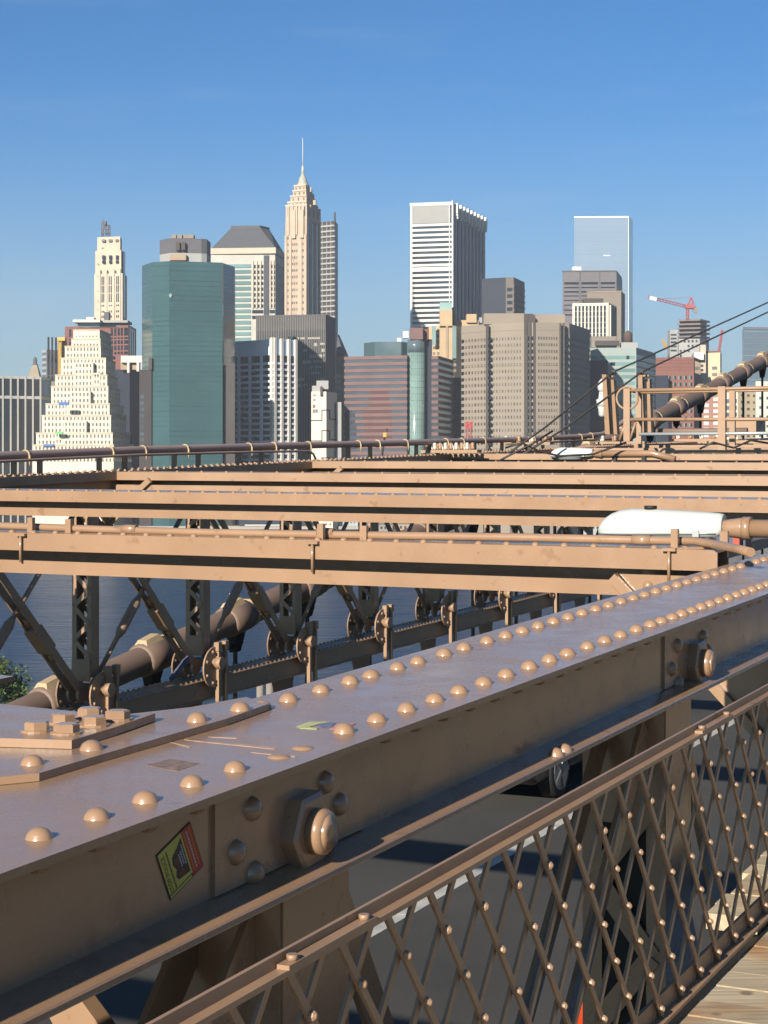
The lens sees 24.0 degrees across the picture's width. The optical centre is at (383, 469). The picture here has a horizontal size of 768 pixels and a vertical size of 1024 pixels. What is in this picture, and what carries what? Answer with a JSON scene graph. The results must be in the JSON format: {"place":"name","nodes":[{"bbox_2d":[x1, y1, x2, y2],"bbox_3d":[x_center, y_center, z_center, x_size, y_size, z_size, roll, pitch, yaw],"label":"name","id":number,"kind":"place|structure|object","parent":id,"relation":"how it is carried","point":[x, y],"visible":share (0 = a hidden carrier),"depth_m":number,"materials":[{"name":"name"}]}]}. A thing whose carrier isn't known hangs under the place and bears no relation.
{"place":"outdoors","nodes":[
{"label":"outdoors","id":0,"kind":"place"},
{"bbox_2d":[0,655,33,703],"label":"tree","id":1,"kind":"object","parent":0,"point":[19,685],"visible":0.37,"depth_m":189.55,"materials":[{"name":"green plant"}]},
{"bbox_2d":[0,376,51,522],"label":"office tower","id":2,"kind":"structure","parent":0,"point":[24,400],"depth_m":1005.13,"materials":[{"name":"black glass"}]},
{"bbox_2d":[42,337,57,380],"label":"office tower","id":3,"kind":"structure","parent":0,"point":[49,363],"depth_m":1296.03,"materials":[{"name":"grey glass"}]},
{"bbox_2d":[57,337,66,373],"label":"scaffolded tower","id":4,"kind":"structure","parent":0,"point":[62,342],"depth_m":1107.40,"materials":[{"name":"yellow paint"}]},
{"bbox_2d":[32,312,133,524],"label":"stepped tower","id":5,"kind":"structure","parent":0,"point":[84,409],"depth_m":979.95,"materials":[{"name":"concrete"}]},
{"bbox_2d":[39,336,128,444],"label":"windows","id":6,"kind":"structure","parent":5,"relation":"in","point":[108,362],"depth_m":979.86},
{"bbox_2d":[65,325,135,368],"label":"office tower","id":7,"kind":"structure","parent":0,"point":[123,339],"depth_m":1168.17,"materials":[{"name":"brown stone"}]},
{"bbox_2d":[115,356,141,523],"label":"office block","id":8,"kind":"structure","parent":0,"point":[127,374],"depth_m":1114.47,"materials":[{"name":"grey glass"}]},
{"bbox_2d":[211,225,284,341],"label":"postmodern tower","id":9,"kind":"structure","parent":0,"point":[254,255],"depth_m":1297.72,"materials":[{"name":"stone"}]},
{"bbox_2d":[235,337,297,524],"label":"office tower","id":10,"kind":"structure","parent":0,"point":[266,390],"depth_m":993.06,"materials":[{"name":"white concrete"}]},
{"bbox_2d":[255,314,335,521],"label":"office tower","id":11,"kind":"structure","parent":0,"point":[314,335],"depth_m":1092.52,"materials":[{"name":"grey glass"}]},
{"bbox_2d":[285,138,320,314],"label":"spire tower","id":12,"kind":"structure","parent":0,"point":[303,256],"depth_m":1228.56,"materials":[{"name":"beige stone"}]},
{"bbox_2d":[308,221,317,314],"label":"windows","id":13,"kind":"structure","parent":12,"relation":"in","point":[308,221],"depth_m":1235.34,"materials":[{"name":"black glass"}]},
{"bbox_2d":[311,381,341,529],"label":"painted building","id":14,"kind":"structure","parent":0,"point":[326,416],"depth_m":951.84,"materials":[{"name":"paint"}]},
{"bbox_2d":[321,212,337,392],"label":"residential tower","id":15,"kind":"structure","parent":0,"point":[329,268],"depth_m":1454.09,"materials":[{"name":"grey concrete"}]},
{"bbox_2d":[336,335,348,458],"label":"gabled tower","id":16,"kind":"structure","parent":0,"point":[341,353],"depth_m":1151.56,"materials":[{"name":"concrete"}]},
{"bbox_2d":[0,529,767,739],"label":"cross beam","id":17,"kind":"structure","parent":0,"point":[589,568],"depth_m":9.78,"materials":[{"name":"beige metal"}]},
{"bbox_2d":[0,517,754,580],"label":"conduit pipe","id":18,"kind":"object","parent":17,"relation":"attached to","point":[674,540],"visible":0.94,"depth_m":9.84,"materials":[{"name":"beige metal"}]},
{"bbox_2d":[0,553,767,1023],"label":"steel girder","id":19,"kind":"object","parent":17,"relation":"attached to","point":[268,799],"visible":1,"depth_m":4.07,"materials":[{"name":"metal"}]},
{"bbox_2d":[0,675,114,1023],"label":"cross beam","id":20,"kind":"structure","parent":19,"relation":"attached to","point":[91,1010],"depth_m":4.12,"materials":[{"name":"beige metal"}]},
{"bbox_2d":[156,822,203,900],"bbox_3d":[-0.391,0.753,3.481,0.002,0.138,0.169,0,0,26],"label":"sticker","id":21,"kind":"object","parent":19,"relation":"attached to","point":[179,859],"visible":1,"depth_m":3.48,"materials":[{"name":"multicoloured"}]},
{"bbox_2d":[161,869,348,1023],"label":"truss post","id":22,"kind":"object","parent":19,"relation":"attached to","point":[287,922],"visible":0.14,"depth_m":3.83,"materials":[{"name":"beige metal"}]},
{"bbox_2d":[137,917,255,1023],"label":"truss diagonal","id":23,"kind":"object","parent":22,"relation":"attached to","point":[172,983],"visible":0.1,"depth_m":3.74,"materials":[{"name":"beige metal"}]},
{"bbox_2d":[349,892,393,1023],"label":"truss diagonal","id":24,"kind":"object","parent":22,"relation":"attached to","point":[368,973],"depth_m":4.25,"materials":[{"name":"beige metal"}]},
{"bbox_2d":[0,488,767,526],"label":"cross beam","id":25,"kind":"structure","parent":19,"relation":"attached to","point":[536,510],"depth_m":15.79,"materials":[{"name":"beige metal"}]},
{"bbox_2d":[99,470,767,525],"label":"cross beam","id":26,"kind":"structure","parent":19,"relation":"attached to","point":[706,485],"depth_m":21.18,"materials":[{"name":"beige metal"}]},
{"bbox_2d":[308,460,767,474],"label":"cross beam","id":27,"kind":"structure","parent":19,"relation":"attached to","point":[637,467],"depth_m":26.34,"materials":[{"name":"beige metal"}]},
{"bbox_2d":[451,453,767,461],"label":"cross beam","id":28,"kind":"structure","parent":19,"relation":"attached to","point":[714,457],"depth_m":31.45,"materials":[{"name":"beige metal"}]},
{"bbox_2d":[550,446,675,461],"bbox_3d":[3.955,0.036,31.335,2.268,0.882,0.245,0,0,26],"label":"street lamp","id":29,"kind":"object","parent":28,"relation":"attached to","point":[615,454],"visible":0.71,"depth_m":31.29,"materials":[{"name":"metal"}]},
{"bbox_2d":[505,442,626,456],"bbox_3d":[3.115,-0.345,31.000,2.087,0.268,0.040,0,0,0],"label":"loose cable","id":30,"kind":"object","parent":29,"relation":"hanging from","point":[557,455],"visible":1,"depth_m":30.98,"materials":[{"name":"metal"}]},
{"bbox_2d":[583,698,690,1023],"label":"truss post","id":31,"kind":"object","parent":19,"relation":"attached to","point":[666,724],"visible":0.33,"depth_m":6.24,"materials":[{"name":"beige metal"}]},
{"bbox_2d":[515,722,647,1023],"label":"truss diagonal","id":32,"kind":"object","parent":31,"relation":"attached to","point":[595,760],"visible":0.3,"depth_m":5.82,"materials":[{"name":"beige metal"}]},
{"bbox_2d":[691,750,722,961],"bbox_3d":[1.482,2.586,7.562,0.156,3.600,2.384,0,0,26],"label":"truss diagonal","id":33,"kind":"object","parent":31,"relation":"attached to","point":[715,896],"depth_m":6.84,"materials":[{"name":"beige metal"}]},
{"bbox_2d":[638,374,653,432],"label":"guide post","id":34,"kind":"object","parent":19,"relation":"on","point":[647,408],"visible":0.7,"depth_m":40.52,"materials":[{"name":"beige metal"}]},
{"bbox_2d":[524,311,767,452],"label":"stay wire","id":35,"kind":"object","parent":19,"relation":"attached to","point":[587,411],"visible":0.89,"depth_m":39.52,"materials":[{"name":"metal"}]},
{"bbox_2d":[550,447,767,453],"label":"cross beam","id":36,"kind":"structure","parent":19,"relation":"attached to","point":[715,450],"depth_m":36.14,"materials":[{"name":"beige metal"}]},
{"bbox_2d":[598,506,767,539],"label":"street lamp","id":37,"kind":"object","parent":19,"relation":"attached to","point":[651,520],"visible":0.81,"depth_m":11.22,"materials":[{"name":"metal"}]},
{"bbox_2d":[616,386,767,449],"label":"platform railing","id":38,"kind":"object","parent":19,"relation":"attached to","point":[722,419],"visible":1,"depth_m":33.92,"materials":[{"name":"beige metal"}]},
{"bbox_2d":[639,432,767,435],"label":"pale pipe","id":39,"kind":"object","parent":38,"relation":"attached to","point":[694,433],"visible":1,"depth_m":33.43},
{"bbox_2d":[646,428,747,432],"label":"service pipe","id":40,"kind":"object","parent":19,"relation":"attached to","point":[696,430],"visible":0.39,"depth_m":41.00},
{"bbox_2d":[630,443,767,447],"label":"cross beam","id":41,"kind":"structure","parent":19,"relation":"attached to","point":[746,445],"depth_m":41.65,"materials":[{"name":"beige metal"}]},
{"bbox_2d":[694,439,767,443],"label":"cross beam","id":42,"kind":"structure","parent":19,"relation":"attached to","point":[737,441],"depth_m":46.55,"materials":[{"name":"beige metal"}]},
{"bbox_2d":[727,421,765,431],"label":"equipment box","id":43,"kind":"object","parent":42,"relation":"on","point":[755,426],"visible":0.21,"depth_m":42.59,"materials":[{"name":"beige metal"}]},
{"bbox_2d":[0,438,767,515],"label":"truss chord","id":44,"kind":"object","parent":17,"relation":"on","point":[105,479],"visible":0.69,"depth_m":24.88,"materials":[{"name":"beige metal"}]},
{"bbox_2d":[55,516,120,713],"bbox_3d":[-3.750,2.231,22.836,0.704,3.574,0.701,0,0,24],"label":"truss post","id":45,"kind":"object","parent":44,"relation":"attached to","point":[103,688],"visible":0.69,"depth_m":22.82,"materials":[{"name":"beige metal"}]},
{"bbox_2d":[0,516,74,649],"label":"truss rod","id":46,"kind":"object","parent":45,"relation":"attached to","point":[7,627],"visible":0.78,"depth_m":21.55,"materials":[{"name":"beige metal"}]},
{"bbox_2d":[99,517,200,674],"bbox_3d":[-3.191,1.615,24.106,0.190,2.465,2.548,0,0,26],"label":"truss rod","id":47,"kind":"object","parent":45,"relation":"attached to","point":[160,616],"visible":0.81,"depth_m":24.46,"materials":[{"name":"beige metal"}]},
{"bbox_2d":[51,538,767,713],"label":"truss chord","id":48,"kind":"object","parent":45,"relation":"attached to","point":[180,692],"visible":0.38,"depth_m":28.39,"materials":[{"name":"beige metal"}]},
{"bbox_2d":[171,519,228,708],"bbox_3d":[-2.577,2.156,25.252,0.704,3.574,0.701,0,0,24],"label":"truss post","id":49,"kind":"object","parent":44,"relation":"attached to","point":[214,663],"visible":0.62,"depth_m":25.24,"materials":[{"name":"beige metal"}]},
{"bbox_2d":[90,519,182,682],"bbox_3d":[-3.194,1.556,24.145,0.132,2.466,2.496,0,0,26],"label":"truss rod","id":50,"kind":"object","parent":49,"relation":"attached to","point":[127,617],"visible":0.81,"depth_m":23.70,"materials":[{"name":"beige metal"}]},
{"bbox_2d":[210,519,293,651],"bbox_3d":[-2.018,1.540,26.521,0.190,2.465,2.548,0,0,26],"label":"truss rod","id":51,"kind":"object","parent":49,"relation":"attached to","point":[260,599],"visible":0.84,"depth_m":26.96,"materials":[{"name":"beige metal"}]},
{"bbox_2d":[267,521,318,691],"bbox_3d":[-1.405,2.081,27.667,0.704,3.574,0.701,0,0,24],"label":"truss post","id":52,"kind":"object","parent":44,"relation":"attached to","point":[305,641],"visible":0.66,"depth_m":27.65,"materials":[{"name":"beige metal"}]},
{"bbox_2d":[202,520,272,657],"bbox_3d":[-2.021,1.481,26.561,0.132,2.466,2.496,0,0,26],"label":"truss rod","id":53,"kind":"object","parent":52,"relation":"attached to","point":[233,596],"visible":0.68,"depth_m":26.08,"materials":[{"name":"beige metal"}]},
{"bbox_2d":[304,521,371,631],"bbox_3d":[-0.845,1.464,28.937,0.190,2.465,2.548,0,0,26],"label":"truss rod","id":54,"kind":"object","parent":52,"relation":"attached to","point":[346,592],"visible":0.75,"depth_m":29.60,"materials":[{"name":"beige metal"}]},
{"bbox_2d":[0,415,633,475],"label":"pipe rail","id":55,"kind":"object","parent":44,"relation":"attached to","point":[13,458],"visible":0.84,"depth_m":25.97,"materials":[{"name":"metal"}]},
{"bbox_2d":[420,442,481,452],"bbox_3d":[1.189,-0.385,32.211,1.100,0.183,0.210,0,0,26],"label":"junction rack","id":56,"kind":"object","parent":55,"relation":"attached to","point":[446,448],"visible":1,"depth_m":32.15,"materials":[{"name":"beige metal"}]},
{"bbox_2d":[347,522,393,669],"bbox_3d":[-0.232,2.006,30.082,0.704,3.574,0.701,0,0,24],"label":"truss post","id":57,"kind":"object","parent":44,"relation":"attached to","point":[382,622],"visible":0.48,"depth_m":30.06,"materials":[{"name":"beige metal"}]},
{"bbox_2d":[293,522,348,635],"bbox_3d":[-0.848,1.405,28.976,0.132,2.466,2.496,0,0,26],"label":"truss rod","id":58,"kind":"object","parent":57,"relation":"attached to","point":[315,590],"visible":0.42,"depth_m":28.41,"materials":[{"name":"beige metal"}]},
{"bbox_2d":[384,523,437,615],"bbox_3d":[0.328,1.389,31.352,0.190,2.465,2.548,0,0,26],"label":"truss rod","id":59,"kind":"object","parent":57,"relation":"attached to","point":[426,609],"visible":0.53,"depth_m":32.19,"materials":[{"name":"beige metal"}]},
{"bbox_2d":[415,523,457,650],"bbox_3d":[0.941,1.931,32.498,0.704,3.574,0.701,0,0,24],"label":"truss post","id":60,"kind":"object","parent":44,"relation":"attached to","point":[447,606],"visible":0.48,"depth_m":32.48,"materials":[{"name":"beige metal"}]},
{"bbox_2d":[452,524,494,601],"bbox_3d":[1.500,1.314,33.767,0.190,2.465,2.548,0,0,26],"label":"truss rod","id":61,"kind":"object","parent":60,"relation":"attached to","point":[484,592],"visible":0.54,"depth_m":34.71,"materials":[{"name":"beige metal"}]},
{"bbox_2d":[474,525,512,633],"bbox_3d":[2.114,1.855,34.913,0.704,3.574,0.701,0,0,24],"label":"truss post","id":62,"kind":"object","parent":44,"relation":"attached to","point":[505,600],"visible":0.34,"depth_m":34.90,"materials":[{"name":"beige metal"}]},
{"bbox_2d":[526,526,560,619],"bbox_3d":[3.287,1.780,37.328,0.704,3.574,0.701,0,0,24],"label":"truss post","id":63,"kind":"object","parent":44,"relation":"attached to","point":[555,596],"visible":0.11,"depth_m":37.34,"materials":[{"name":"beige metal"}]},
{"bbox_2d":[574,526,602,606],"bbox_3d":[4.460,1.705,39.743,0.704,3.574,0.701,0,0,24],"label":"truss post","id":64,"kind":"object","parent":44,"relation":"attached to","point":[581,601],"visible":0.02,"depth_m":39.75,"materials":[{"name":"beige metal"}]},
{"bbox_2d":[0,539,767,704],"bbox_3d":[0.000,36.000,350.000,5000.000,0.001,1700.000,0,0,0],"label":"river","id":65,"kind":"structure","parent":0,"point":[48,602],"depth_m":442.54,"materials":[{"name":"blue liquid"}]},
{"bbox_2d":[0,0,767,386],"label":"sky","id":66,"kind":"structure","parent":0,"point":[153,120],"materials":[{"name":"blue"}]},
{"bbox_2d":[7,351,767,708],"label":"suspension cable","id":67,"kind":"object","parent":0,"point":[135,663],"visible":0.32,"depth_m":27.08,"materials":[{"name":"metal"}]},
{"bbox_2d":[27,675,57,708],"bbox_3d":[-4.264,3.519,23.499,0.480,1.685,0.766,0,0,26],"label":"suspender","id":68,"kind":"object","parent":67,"relation":"hanging from","point":[47,686],"visible":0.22,"depth_m":23.20,"materials":[{"name":"metal"}]},
{"bbox_2d":[129,633,178,686],"bbox_3d":[-3.255,3.310,25.577,0.480,1.974,0.766,0,0,26],"label":"suspender","id":69,"kind":"object","parent":67,"relation":"hanging from","point":[157,648],"visible":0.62,"depth_m":25.40,"materials":[{"name":"metal"}]},
{"bbox_2d":[214,598,260,698],"bbox_3d":[-2.246,3.098,27.655,0.480,2.270,0.767,0,0,26],"label":"suspender","id":70,"kind":"object","parent":67,"relation":"hanging from","point":[244,613],"visible":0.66,"depth_m":27.53,"materials":[{"name":"metal"}]},
{"bbox_2d":[302,584,329,683],"bbox_3d":[-1.237,2.882,29.733,0.480,2.571,0.768,0,0,26],"label":"suspender","id":71,"kind":"object","parent":67,"relation":"hanging from","point":[324,588],"visible":0.27,"depth_m":29.65,"materials":[{"name":"metal"}]},
{"bbox_2d":[667,396,688,441],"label":"suspender","id":72,"kind":"object","parent":67,"relation":"hanging from","point":[682,403],"visible":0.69,"depth_m":48.27,"materials":[{"name":"metal"}]},
{"bbox_2d":[735,361,753,559],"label":"suspender","id":73,"kind":"object","parent":67,"relation":"hanging from","point":[748,367],"visible":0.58,"depth_m":54.56,"materials":[{"name":"metal"}]},
{"bbox_2d":[754,351,767,554],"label":"suspender","id":74,"kind":"object","parent":67,"relation":"hanging from","point":[763,354],"visible":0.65,"depth_m":56.64,"materials":[{"name":"metal"}]},
{"bbox_2d":[344,328,453,531],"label":"striped office block","id":75,"kind":"structure","parent":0,"point":[399,389],"depth_m":965.72,"materials":[{"name":"red glass"}]},
{"bbox_2d":[38,690,767,1023],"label":"roadway","id":76,"kind":"structure","parent":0,"point":[370,879],"depth_m":17.18,"materials":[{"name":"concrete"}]},
{"bbox_2d":[520,752,582,797],"bbox_3d":[1.922,3.188,23.277,1.823,1.481,4.477,0,0,26],"label":"parked car","id":77,"kind":"object","parent":76,"relation":"on","point":[552,782],"visible":0.16,"depth_m":21.50,"materials":[{"name":"paint"}]},
{"bbox_2d":[371,719,734,937],"bbox_3d":[11.742,3.361,40.440,0.188,2.658,93.014,0,0,26],"label":"lane line","id":78,"kind":"object","parent":76,"relation":"on","point":[420,904],"visible":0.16,"depth_m":17.97,"materials":[{"name":"white paint"}]},
{"bbox_2d":[132,524,715,538],"bbox_3d":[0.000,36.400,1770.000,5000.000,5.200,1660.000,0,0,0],"label":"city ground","id":79,"kind":"structure","parent":0,"point":[705,537],"depth_m":940.00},
{"bbox_2d":[94,220,126,319],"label":"art deco tower","id":80,"kind":"structure","parent":79,"relation":"on","point":[110,286],"depth_m":1300.71,"materials":[{"name":"stone"}]},
{"bbox_2d":[139,358,151,525],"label":"office block","id":81,"kind":"structure","parent":79,"relation":"on","point":[145,407],"depth_m":939.01,"materials":[{"name":"brown concrete"}]},
{"bbox_2d":[142,234,234,525],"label":"glass tower","id":82,"kind":"structure","parent":79,"relation":"on","point":[188,316],"depth_m":940.26,"materials":[{"name":"green glass"}]},
{"bbox_2d":[114,525,394,529],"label":"elevated highway","id":83,"kind":"structure","parent":79,"relation":"on","point":[271,527],"depth_m":934.00,"materials":[{"name":"concrete"}]},
{"bbox_2d":[239,520,306,529],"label":"pier shed","id":84,"kind":"structure","parent":79,"relation":"on","point":[256,523],"depth_m":935.00,"materials":[{"name":"white metal"}]},
{"bbox_2d":[461,313,589,533],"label":"precast tower","id":85,"kind":"structure","parent":79,"relation":"on","point":[522,374],"depth_m":917.15,"materials":[{"name":"beige concrete"}]},
{"bbox_2d":[465,337,556,450],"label":"windows","id":86,"kind":"structure","parent":85,"relation":"in","point":[502,337],"depth_m":914.45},
{"bbox_2d":[667,319,709,356],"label":"unfinished tower","id":87,"kind":"structure","parent":79,"relation":"on","point":[687,328],"depth_m":1504.00,"materials":[{"name":"grey concrete"}]},
{"bbox_2d":[648,296,697,318],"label":"tower crane","id":88,"kind":"object","parent":87,"relation":"on","point":[689,306],"visible":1,"depth_m":1498.91,"materials":[{"name":"red paint"}]},
{"bbox_2d":[410,200,486,328],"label":"white tower","id":89,"kind":"structure","parent":0,"point":[447,251],"depth_m":1405.98,"materials":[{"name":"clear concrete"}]},
{"bbox_2d":[429,302,481,377],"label":"brick tower","id":90,"kind":"structure","parent":0,"point":[445,335],"depth_m":1149.00,"materials":[{"name":"beige brick"}]},
{"bbox_2d":[453,378,460,445],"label":"office block","id":91,"kind":"structure","parent":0,"point":[457,407],"depth_m":1010.00,"materials":[{"name":"blue glass"}]},
{"bbox_2d":[482,277,524,323],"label":"office tower","id":92,"kind":"structure","parent":0,"point":[504,295],"depth_m":1250.73,"materials":[{"name":"grey concrete"}]},
{"bbox_2d":[562,267,621,323],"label":"office tower","id":93,"kind":"structure","parent":0,"point":[578,282],"depth_m":1351.23,"materials":[{"name":"grey concrete"}]},
{"bbox_2d":[572,298,616,347],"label":"office tower","id":94,"kind":"structure","parent":0,"point":[596,316],"depth_m":1101.95,"materials":[{"name":"white concrete"}]},
{"bbox_2d":[574,216,632,341],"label":"glass tower","id":95,"kind":"structure","parent":0,"point":[603,242],"depth_m":1751.02,"materials":[{"name":"glass"}]},
{"bbox_2d":[586,291,624,347],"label":"office tower","id":96,"kind":"structure","parent":0,"point":[616,299],"depth_m":1251.79,"materials":[{"name":"concrete"}]},
{"bbox_2d":[602,374,619,433],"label":"guide post","id":97,"kind":"object","parent":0,"point":[611,418],"visible":1,"depth_m":39.90,"materials":[{"name":"beige metal"}]},
{"bbox_2d":[507,302,767,452],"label":"stay wire","id":98,"kind":"object","parent":97,"relation":"attached to","point":[613,372],"visible":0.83,"depth_m":39.95,"materials":[{"name":"metal"}]},
{"bbox_2d":[590,331,655,442],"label":"glass office block","id":99,"kind":"structure","parent":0,"point":[607,356],"depth_m":1011.45,"materials":[{"name":"glass"}]},
{"bbox_2d":[655,357,700,442],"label":"brick office block","id":100,"kind":"structure","parent":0,"point":[679,372],"depth_m":961.30,"materials":[{"name":"red brick"}]},
{"bbox_2d":[693,345,721,384],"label":"apartment building","id":101,"kind":"structure","parent":0,"point":[711,365],"depth_m":1001.01,"materials":[{"name":"beige brick"}]},
{"bbox_2d":[702,394,717,438],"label":"apartment building","id":102,"kind":"structure","parent":0,"point":[711,408],"depth_m":902.53,"materials":[{"name":"brick"}]},
{"bbox_2d":[675,851,767,1023],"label":"boardwalk","id":103,"kind":"structure","parent":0,"point":[737,993],"depth_m":5.11,"materials":[{"name":"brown wood"}]},
{"bbox_2d":[146,684,767,1023],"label":"lattice railing","id":104,"kind":"object","parent":103,"relation":"on","point":[676,994],"visible":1,"depth_m":4.17,"materials":[{"name":"metal"}]},
{"bbox_2d":[668,924,767,1023],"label":"stringer beam","id":105,"kind":"structure","parent":103,"relation":"attached to","point":[731,963],"depth_m":5.40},
{"bbox_2d":[727,392,754,438],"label":"apartment building","id":106,"kind":"structure","parent":0,"point":[749,404],"depth_m":884.38,"materials":[{"name":"beige concrete"}]},
{"bbox_2d":[742,327,767,385],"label":"glass tower","id":107,"kind":"structure","parent":0,"point":[754,341],"depth_m":1202.12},
{"bbox_2d":[755,381,767,437],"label":"apartment building","id":108,"kind":"structure","parent":0,"point":[758,403],"depth_m":870.39,"materials":[{"name":"white concrete"}]},
{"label":"truss post","id":109,"kind":"object","parent":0,"visible":0},
{"bbox_2d":[0,572,88,701],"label":"truss rod","id":110,"kind":"object","parent":109,"relation":"attached to","point":[39,638],"visible":1,"depth_m":22.00,"materials":[{"name":"beige metal"}]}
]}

